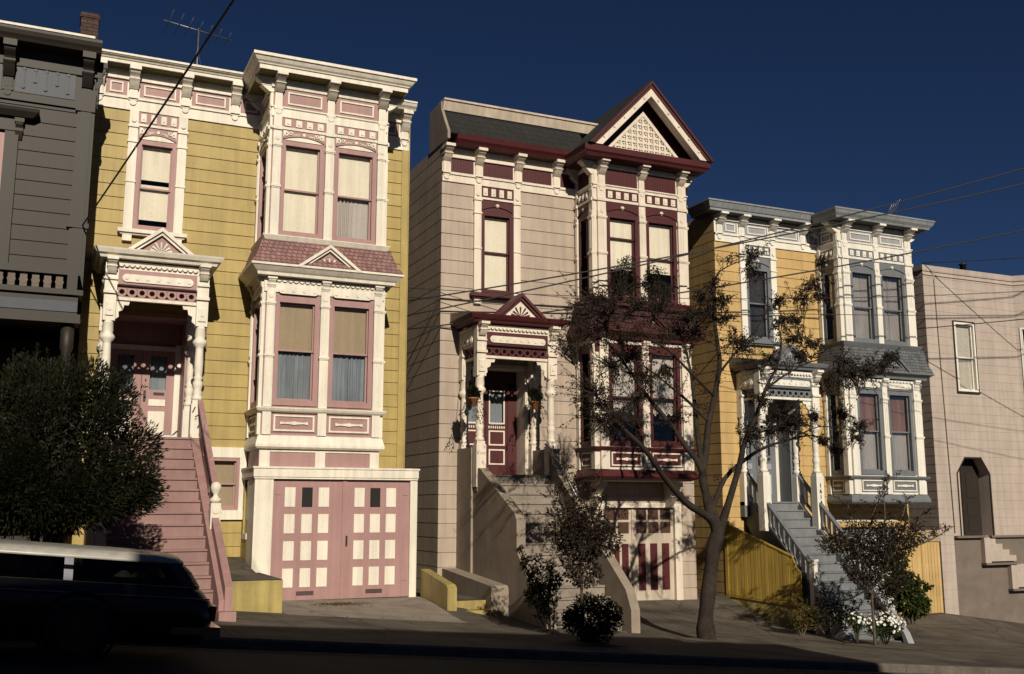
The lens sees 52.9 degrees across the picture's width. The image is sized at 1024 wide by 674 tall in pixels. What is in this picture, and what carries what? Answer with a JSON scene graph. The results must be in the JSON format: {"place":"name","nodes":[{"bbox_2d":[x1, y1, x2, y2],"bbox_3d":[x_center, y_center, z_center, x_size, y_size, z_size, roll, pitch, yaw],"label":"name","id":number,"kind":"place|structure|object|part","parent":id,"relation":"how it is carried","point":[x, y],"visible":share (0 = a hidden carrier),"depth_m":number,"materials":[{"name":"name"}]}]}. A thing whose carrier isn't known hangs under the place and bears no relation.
{"place":"outdoors","nodes":[
{"label":"outdoors","id":0,"kind":"place"},
{"bbox_2d":[282,597,466,622],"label":"driveway","id":1,"kind":"structure","parent":0,"point":[411,608],"depth_m":19.97,"materials":[{"name":"concrete"}]},
{"bbox_2d":[0,643,882,673],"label":"road","id":2,"kind":"structure","parent":0,"point":[18,658],"depth_m":12.36,"materials":[{"name":"grey asphalt"}]},
{"bbox_2d":[0,539,220,664],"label":"station wagon","id":3,"kind":"object","parent":2,"relation":"on","point":[73,604],"visible":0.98,"depth_m":10.90,"materials":[{"name":"black paint"}]},
{"bbox_3d":[-5.508,2.495,11.423,3.840,0.250,1.720,10,-13,-23],"label":"window glass","id":4,"kind":"part","parent":3,"relation":"part of","materials":[{"name":"black glass"}]},
{"bbox_2d":[0,640,926,673],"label":"gutter","id":5,"kind":"object","parent":2,"relation":"on","point":[137,646],"visible":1,"depth_m":14.58,"materials":[{"name":"concrete"}]},
{"bbox_2d":[0,636,1023,673],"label":"curb","id":6,"kind":"structure","parent":2,"relation":"on","point":[228,642],"depth_m":15.38,"materials":[{"name":"concrete"}]},
{"bbox_2d":[0,0,1023,275],"label":"sky","id":7,"kind":"structure","parent":0,"point":[813,106],"materials":[{"name":"blue"}]},
{"bbox_2d":[212,613,1023,667],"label":"sidewalk","id":8,"kind":"structure","parent":0,"point":[308,628],"depth_m":17.70,"materials":[{"name":"concrete"}]},
{"bbox_2d":[534,629,568,632],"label":"soil","id":9,"kind":"structure","parent":8,"relation":"on","point":[550,630],"depth_m":18.84,"materials":[{"name":"brown soil"}]},
{"bbox_2d":[513,544,563,628],"bbox_3d":[0.527,4.686,19.000,1.046,1.713,0.734,8,-12,-39],"label":"shrub","id":10,"kind":"object","parent":9,"relation":"on","point":[537,587],"visible":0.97,"depth_m":18.96,"materials":[{"name":"green plant"}]},
{"bbox_2d":[553,639,630,645],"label":"soil","id":11,"kind":"structure","parent":8,"relation":"on","point":[576,642],"depth_m":16.89,"materials":[{"name":"brown soil"}]},
{"bbox_2d":[538,462,626,640],"bbox_3d":[1.173,3.619,17.250,1.666,2.995,0.922,4,-10,-24],"label":"sapling","id":12,"kind":"object","parent":11,"relation":"on","point":[575,527],"visible":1,"depth_m":17.17,"materials":[{"name":"green plant"}]},
{"bbox_2d":[561,591,625,643],"bbox_3d":[1.347,4.709,17.216,1.088,0.891,1.048,0,-10,0],"label":"round shrub","id":13,"kind":"object","parent":11,"relation":"on","point":[572,621],"visible":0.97,"depth_m":17.03,"materials":[{"name":"green plant"}]},
{"bbox_2d":[297,601,988,649],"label":"fallen leaves","id":14,"kind":"object","parent":8,"relation":"on","point":[340,603],"visible":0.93,"depth_m":20.43,"materials":[{"name":"brown plant"}]},
{"bbox_2d":[676,637,733,643],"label":"soil","id":15,"kind":"structure","parent":8,"relation":"on","point":[713,641],"depth_m":19.61,"materials":[{"name":"brown soil"}]},
{"bbox_2d":[541,242,900,639],"bbox_3d":[4.242,1.972,20.688,8.808,8.450,3.710,4,-10,-24],"label":"street tree","id":16,"kind":"object","parent":15,"relation":"on","point":[705,628],"visible":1,"depth_m":20.58,"materials":[{"name":"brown plant"}]},
{"bbox_2d":[845,643,925,649],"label":"soil","id":17,"kind":"structure","parent":8,"relation":"on","point":[883,646],"depth_m":22.11,"materials":[{"name":"brown soil"}]},
{"bbox_2d":[843,612,867,643],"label":"flowering shrub","id":18,"kind":"object","parent":17,"relation":"on","point":[855,626],"visible":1,"depth_m":22.26,"materials":[{"name":"white plant"}]},
{"bbox_2d":[813,470,952,645],"bbox_3d":[8.177,4.823,22.495,4.125,3.819,1.278,4,-10,-24],"label":"sapling","id":19,"kind":"object","parent":17,"relation":"on","point":[853,541],"visible":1,"depth_m":22.24,"materials":[{"name":"green plant"}]},
{"bbox_2d":[864,610,905,644],"bbox_3d":[8.152,6.377,22.495,0.986,0.835,0.885,4,-10,-24],"label":"flowering shrub","id":20,"kind":"object","parent":17,"relation":"on","point":[887,624],"visible":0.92,"depth_m":22.32,"materials":[{"name":"white plant"}]},
{"bbox_3d":[21.425,0.476,26.381,0.340,16.222,2.000,4,-10,-24],"label":"utility pole","id":21,"kind":"object","parent":8,"relation":"on","visible":0},
{"bbox_2d":[407,297,1002,315],"bbox_3d":[9.413,-0.758,25.607,24.009,0.462,0.017,1,-10,-4],"label":"overhead cable","id":22,"kind":"object","parent":21,"relation":"attached to","point":[764,313],"visible":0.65,"depth_m":25.43,"materials":[{"name":"black rubber"}]},
{"bbox_2d":[407,183,1023,301],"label":"overhead cable","id":23,"kind":"object","parent":21,"relation":"attached to","point":[714,248],"visible":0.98,"depth_m":25.49,"materials":[{"name":"black rubber"}]},
{"bbox_2d":[407,168,1023,315],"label":"overhead cable","id":24,"kind":"object","parent":21,"relation":"attached to","point":[715,247],"visible":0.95,"depth_m":25.52,"materials":[{"name":"black rubber"}]},
{"bbox_2d":[407,229,1023,329],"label":"overhead cable","id":25,"kind":"object","parent":21,"relation":"attached to","point":[773,277],"visible":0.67,"depth_m":25.59,"materials":[{"name":"black rubber"}]},
{"bbox_2d":[412,288,1023,298],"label":"overhead cable","id":26,"kind":"object","parent":21,"relation":"attached to","point":[733,298],"visible":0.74,"depth_m":25.34,"materials":[{"name":"black rubber"}]},
{"bbox_2d":[916,319,1023,328],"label":"overhead cable","id":27,"kind":"object","parent":21,"relation":"attached to","point":[970,324],"visible":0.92,"depth_m":29.61,"materials":[{"name":"black rubber"}]},
{"bbox_2d":[922,257,1023,263],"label":"overhead cable","id":28,"kind":"object","parent":21,"relation":"attached to","point":[974,260],"visible":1,"depth_m":30.86,"materials":[{"name":"black rubber"}]},
{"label":"soil","id":29,"kind":"structure","parent":8,"relation":"on","visible":0},
{"bbox_2d":[0,342,170,542],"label":"rounded tree","id":30,"kind":"object","parent":29,"relation":"on","point":[66,501],"visible":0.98,"depth_m":14.31,"materials":[{"name":"green plant"}]},
{"bbox_2d":[236,592,1023,651],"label":"front yard","id":31,"kind":"structure","parent":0,"point":[731,618],"depth_m":25.16,"materials":[{"name":"concrete"}]},
{"bbox_2d":[227,557,282,612],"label":"planter wall","id":32,"kind":"structure","parent":31,"relation":"on","point":[253,591],"depth_m":18.12,"materials":[{"name":"yellow paint"}]},
{"bbox_2d":[420,569,456,610],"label":"wall","id":33,"kind":"structure","parent":31,"relation":"on","point":[438,589],"depth_m":21.16,"materials":[{"name":"yellow paint"}]},
{"bbox_2d":[416,586,495,615],"bbox_3d":[-1.875,6.218,23.344,0.870,0.848,5.600,4,-10,-24],"label":"garden step","id":34,"kind":"object","parent":31,"relation":"on","point":[474,605],"visible":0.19,"depth_m":21.21,"materials":[{"name":"yellow paint"}]},
{"bbox_2d":[442,568,508,615],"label":"wall","id":35,"kind":"structure","parent":31,"relation":"on","point":[494,594],"depth_m":21.74,"materials":[{"name":"beige concrete"}]},
{"bbox_2d":[724,521,808,631],"bbox_3d":[6.401,6.235,26.023,0.195,3.100,2.409,7,-12,-37],"label":"wooden fence","id":36,"kind":"object","parent":31,"relation":"on","point":[764,579],"visible":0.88,"depth_m":26.05,"materials":[{"name":"yellow paint"}]},
{"bbox_2d":[768,628,851,641],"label":"soil","id":37,"kind":"structure","parent":31,"relation":"on","point":[787,633],"depth_m":23.04,"materials":[{"name":"brown soil"}]},
{"bbox_2d":[778,593,819,635],"bbox_3d":[6.481,6.251,23.022,0.906,0.996,0.644,4,-10,-24],"label":"shrub","id":38,"kind":"object","parent":37,"relation":"on","point":[796,618],"visible":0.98,"depth_m":22.99,"materials":[{"name":"green plant"}]},
{"bbox_2d":[808,588,864,638],"bbox_3d":[7.313,6.288,23.255,1.501,1.206,0.844,0,-10,-2],"label":"shrub","id":39,"kind":"object","parent":37,"relation":"on","point":[842,614],"visible":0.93,"depth_m":23.17,"materials":[{"name":"green plant"}]},
{"bbox_2d":[879,540,934,623],"bbox_3d":[10.142,6.217,26.461,1.478,2.297,1.036,4,-10,-24],"label":"climbing shrub","id":40,"kind":"object","parent":31,"relation":"on","point":[916,604],"visible":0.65,"depth_m":26.21,"materials":[{"name":"green plant"}]},
{"bbox_3d":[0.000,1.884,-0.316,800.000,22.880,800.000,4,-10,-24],"label":"ground","id":41,"kind":"structure","parent":0,"visible":0},
{"bbox_2d":[0,11,107,542],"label":"victorian house","id":42,"kind":"structure","parent":41,"relation":"on","point":[51,81],"depth_m":20.12,"materials":[{"name":"grey paint"}]},
{"bbox_2d":[0,132,4,182],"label":"window","id":43,"kind":"structure","parent":42,"relation":"in","point":[2,135],"depth_m":19.87,"materials":[{"name":"paint"}]},
{"bbox_2d":[63,49,419,621],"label":"victorian house","id":44,"kind":"structure","parent":41,"relation":"on","point":[244,298],"depth_m":22.28,"materials":[{"name":"yellow paint"}]},
{"bbox_2d":[109,348,142,435],"bbox_3d":[-8.438,1.283,22.336,0.675,2.050,0.125,4,-10,-24],"label":"door","id":45,"kind":"structure","parent":44,"relation":"in","point":[126,361],"depth_m":22.46,"materials":[{"name":"paint"}]},
{"bbox_2d":[132,139,177,232],"bbox_3d":[-7.818,-3.273,22.501,0.840,2.050,0.176,4,-10,-24],"label":"window","id":46,"kind":"structure","parent":44,"relation":"in","point":[156,161],"depth_m":22.55,"materials":[{"name":"paint"}]},
{"bbox_2d":[139,350,174,436],"bbox_3d":[-7.801,1.325,22.587,0.675,2.050,0.171,4,-10,-24],"label":"door","id":47,"kind":"structure","parent":44,"relation":"in","point":[156,403],"depth_m":22.61,"materials":[{"name":"paint"}]},
{"bbox_2d":[161,431,177,436],"bbox_3d":[-6.898,1.951,20.615,0.420,0.158,0.230,4,-10,-24],"label":"newspaper","id":48,"kind":"object","parent":44,"relation":"on","point":[173,434],"visible":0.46,"depth_m":20.59,"materials":[{"name":"white paper"}]},
{"bbox_2d":[163,11,232,64],"bbox_3d":[-7.831,-6.563,25.412,1.728,2.444,0.789,9,-13,-42],"label":"tv antenna","id":49,"kind":"object","parent":44,"relation":"on","point":[198,30],"visible":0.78,"depth_m":25.45,"materials":[{"name":"metal"}]},
{"bbox_2d":[213,457,239,509],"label":"window","id":50,"kind":"structure","parent":44,"relation":"in","point":[227,469],"depth_m":22.23,"materials":[{"name":"paint"}]},
{"bbox_2d":[250,300,259,408],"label":"window","id":51,"kind":"structure","parent":44,"relation":"in","point":[253,394],"depth_m":22.52,"materials":[{"name":"paint"}]},
{"bbox_2d":[257,148,266,239],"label":"window","id":52,"kind":"structure","parent":44,"relation":"in","point":[263,155],"depth_m":23.12,"materials":[{"name":"paint"}]},
{"bbox_2d":[271,296,319,406],"bbox_3d":[-4.632,0.323,21.934,0.960,2.310,0.223,4,-10,-24],"label":"window","id":53,"kind":"structure","parent":44,"relation":"in","point":[296,329],"depth_m":21.98,"materials":[{"name":"glass"}]},
{"bbox_2d":[278,140,324,238],"bbox_3d":[-4.622,-3.197,22.502,0.960,2.160,0.176,4,-10,-24],"label":"window","id":54,"kind":"structure","parent":44,"relation":"in","point":[302,164],"depth_m":22.56,"materials":[{"name":"glass"}]},
{"bbox_2d":[270,479,342,600],"bbox_3d":[-4.263,4.194,21.345,1.480,2.460,0.065,4,-10,-24],"label":"garage door","id":55,"kind":"structure","parent":44,"relation":"in","point":[307,513],"depth_m":21.33,"materials":[{"name":"paint"}]},
{"bbox_2d":[327,301,373,408],"bbox_3d":[-3.549,0.405,22.421,0.980,2.310,0.235,4,-10,-24],"label":"window","id":56,"kind":"structure","parent":44,"relation":"in","point":[349,385],"depth_m":22.47,"materials":[{"name":"paint"}]},
{"bbox_2d":[332,147,376,244],"bbox_3d":[-3.548,-3.112,23.009,0.980,2.160,0.232,4,-10,-24],"label":"window","id":57,"kind":"structure","parent":44,"relation":"in","point":[355,171],"depth_m":23.06,"materials":[{"name":"paint"}]},
{"bbox_2d":[340,480,409,598],"bbox_3d":[-2.913,4.294,21.942,1.500,2.460,0.070,4,-10,-24],"label":"garage door","id":58,"kind":"structure","parent":44,"relation":"in","point":[375,513],"depth_m":21.91,"materials":[{"name":"paint"}]},
{"bbox_2d":[404,80,713,632],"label":"victorian house","id":59,"kind":"structure","parent":41,"relation":"on","point":[498,196],"depth_m":25.71,"materials":[{"name":"beige paint"}]},
{"bbox_2d":[458,333,486,417],"bbox_3d":[-0.875,0.717,23.395,0.694,2.244,0.350,4,-10,-24],"label":"hanging basket","id":60,"kind":"object","parent":59,"relation":"hanging from","point":[473,394],"visible":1,"depth_m":23.23,"materials":[{"name":"ceramic"}]},
{"bbox_2d":[468,392,485,446],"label":"door","id":61,"kind":"structure","parent":59,"relation":"in","point":[471,418],"depth_m":25.32,"materials":[{"name":"red paint"}]},
{"bbox_2d":[485,389,506,474],"bbox_3d":[-0.401,2.378,25.485,0.570,2.170,0.123,4,-10,-24],"label":"door","id":62,"kind":"structure","parent":59,"relation":"in","point":[495,433],"depth_m":25.45,"materials":[{"name":"red paint"}]},
{"bbox_2d":[481,211,512,295],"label":"window","id":63,"kind":"structure","parent":59,"relation":"in","point":[497,228],"depth_m":25.75,"materials":[{"name":"red paint"}]},
{"bbox_2d":[522,352,546,419],"bbox_3d":[0.571,0.911,24.657,0.742,2.172,0.429,4,-10,-24],"label":"hanging basket","id":64,"kind":"object","parent":59,"relation":"hanging from","point":[536,395],"visible":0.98,"depth_m":24.50,"materials":[{"name":"ceramic"}]},
{"bbox_2d":[579,214,588,300],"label":"window","id":65,"kind":"structure","parent":59,"relation":"in","point":[583,221],"depth_m":26.29,"materials":[{"name":"black glass"}]},
{"bbox_2d":[580,352,590,446],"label":"window","id":66,"kind":"structure","parent":59,"relation":"in","point":[586,442],"depth_m":25.67,"materials":[{"name":"glass"}]},
{"bbox_2d":[604,508,631,584],"bbox_3d":[2.648,5.465,25.845,0.860,2.320,0.062,4,-10,-24],"label":"garage door","id":67,"kind":"structure","parent":59,"relation":"in","point":[624,558],"depth_m":25.94,"materials":[{"name":"beige paint"}]},
{"bbox_2d":[606,212,639,299],"bbox_3d":[2.775,-2.011,26.069,0.940,2.220,0.176,4,-10,-24],"label":"window","id":68,"kind":"structure","parent":59,"relation":"in","point":[622,230],"depth_m":26.19,"materials":[{"name":"glass"}]},
{"bbox_2d":[608,352,642,445],"bbox_3d":[2.763,1.480,25.511,0.940,2.450,0.233,4,-10,-24],"label":"window","id":69,"kind":"structure","parent":59,"relation":"in","point":[618,442],"depth_m":25.54,"materials":[{"name":"clear glass"}]},
{"bbox_2d":[616,303,685,311],"bbox_3d":[3.395,-0.740,25.881,2.150,0.050,0.260,4,-10,-24],"label":"window shelf","id":70,"kind":"object","parent":59,"relation":"attached to","point":[626,305],"depth_m":25.61,"materials":[{"name":"red paint"}]},
{"bbox_2d":[614,254,637,303],"bbox_3d":[2.860,-1.437,25.689,0.626,1.262,0.576,-2,-10,11],"label":"potted plant","id":71,"kind":"object","parent":70,"relation":"on","point":[632,279],"visible":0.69,"depth_m":25.67,"materials":[{"name":"green plant"}]},
{"bbox_2d":[642,265,669,300],"bbox_3d":[3.671,-1.290,26.085,0.765,1.102,0.709,4,-10,-24],"label":"potted plant","id":72,"kind":"object","parent":70,"relation":"on","point":[650,278],"visible":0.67,"depth_m":26.01,"materials":[{"name":"green plant"}]},
{"bbox_2d":[631,508,674,600],"bbox_3d":[3.590,5.533,26.254,1.240,2.320,0.080,4,-10,-24],"label":"garage door","id":73,"kind":"structure","parent":59,"relation":"in","point":[651,528],"depth_m":26.23,"materials":[{"name":"beige paint"}]},
{"bbox_2d":[646,218,677,303],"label":"window","id":74,"kind":"structure","parent":59,"relation":"in","point":[661,235],"depth_m":26.67,"materials":[{"name":"red paint"}]},
{"bbox_2d":[649,355,681,447],"bbox_3d":[3.813,1.558,25.976,0.940,2.450,0.231,4,-10,-24],"label":"window","id":75,"kind":"structure","parent":59,"relation":"in","point":[662,391],"depth_m":26.06,"materials":[{"name":"red paint"}]},
{"bbox_2d":[665,252,670,297],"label":"window","id":76,"kind":"structure","parent":59,"relation":"in","point":[668,280],"depth_m":27.30,"materials":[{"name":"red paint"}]},
{"bbox_2d":[669,414,674,440],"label":"window","id":77,"kind":"structure","parent":59,"relation":"in","point":[671,435],"depth_m":26.65,"materials":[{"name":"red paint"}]},
{"bbox_2d":[687,198,943,643],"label":"victorian house","id":78,"kind":"structure","parent":41,"relation":"on","point":[784,500],"depth_m":28.73,"materials":[{"name":"yellow paint"}]},
{"bbox_2d":[747,422,757,501],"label":"door","id":79,"kind":"structure","parent":78,"relation":"in","point":[752,468],"depth_m":28.47,"materials":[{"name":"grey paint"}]},
{"bbox_2d":[746,266,772,340],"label":"window","id":80,"kind":"structure","parent":78,"relation":"in","point":[757,310],"depth_m":28.92,"materials":[{"name":"grey glass"}]},
{"bbox_2d":[755,422,776,501],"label":"door","id":81,"kind":"structure","parent":78,"relation":"in","point":[771,458],"depth_m":28.69,"materials":[{"name":"grey paint"}]},
{"bbox_2d":[821,269,836,343],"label":"window","id":82,"kind":"structure","parent":78,"relation":"in","point":[830,328],"depth_m":29.34,"materials":[{"name":"grey paint"}]},
{"bbox_2d":[827,390,843,474],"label":"window","id":83,"kind":"structure","parent":78,"relation":"in","point":[837,462],"depth_m":28.76,"materials":[{"name":"glass"}]},
{"bbox_2d":[850,268,877,342],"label":"window","id":84,"kind":"structure","parent":78,"relation":"in","point":[862,283],"depth_m":29.24,"materials":[{"name":"grey paint"}]},
{"bbox_2d":[837,527,896,612],"bbox_3d":[9.958,6.633,29.005,2.150,2.500,0.070,4,-10,-24],"label":"garage door","id":85,"kind":"structure","parent":78,"relation":"in","point":[843,527],"depth_m":29.17,"materials":[{"name":"blue paint"}]},
{"bbox_2d":[856,389,885,474],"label":"window","id":86,"kind":"structure","parent":78,"relation":"in","point":[872,456],"depth_m":28.66,"materials":[{"name":"glass"}]},
{"bbox_2d":[880,272,908,345],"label":"window","id":87,"kind":"structure","parent":78,"relation":"in","point":[892,284],"depth_m":29.70,"materials":[{"name":"grey paint"}]},
{"bbox_2d":[887,391,916,474],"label":"window","id":88,"kind":"structure","parent":78,"relation":"in","point":[900,409],"depth_m":29.12,"materials":[{"name":"glass"}]},
{"bbox_2d":[920,542,943,612],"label":"side door","id":89,"kind":"structure","parent":78,"relation":"in","point":[930,552],"depth_m":29.82,"materials":[{"name":"yellow paint"}]},
{"bbox_2d":[908,263,1023,622],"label":"plain house","id":90,"kind":"structure","parent":41,"relation":"on","point":[972,395],"depth_m":31.47,"materials":[{"name":"paint"}]},
{"bbox_2d":[954,322,978,391],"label":"window","id":91,"kind":"structure","parent":90,"relation":"in","point":[966,360],"depth_m":31.85,"materials":[{"name":"white glass"}]},
{"bbox_2d":[959,460,981,534],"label":"door","id":92,"kind":"structure","parent":90,"relation":"in","point":[969,483],"depth_m":31.47,"materials":[{"name":"brown paint"}]},
{"bbox_2d":[1019,327,1023,377],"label":"window","id":93,"kind":"structure","parent":90,"relation":"in","point":[1021,329],"depth_m":32.68,"materials":[{"name":"white paint"}]},
{"bbox_3d":[8.948,-3.090,-4.877,5.350,11.456,11.350,4,-10,-24],"label":"row house","id":94,"kind":"object","parent":41,"relation":"on","visible":0},
{"bbox_2d":[82,0,234,225],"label":"overhead cable","id":95,"kind":"object","parent":94,"relation":"attached to","point":[180,79],"visible":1,"depth_m":14.64,"materials":[{"name":"black rubber"}]}
]}

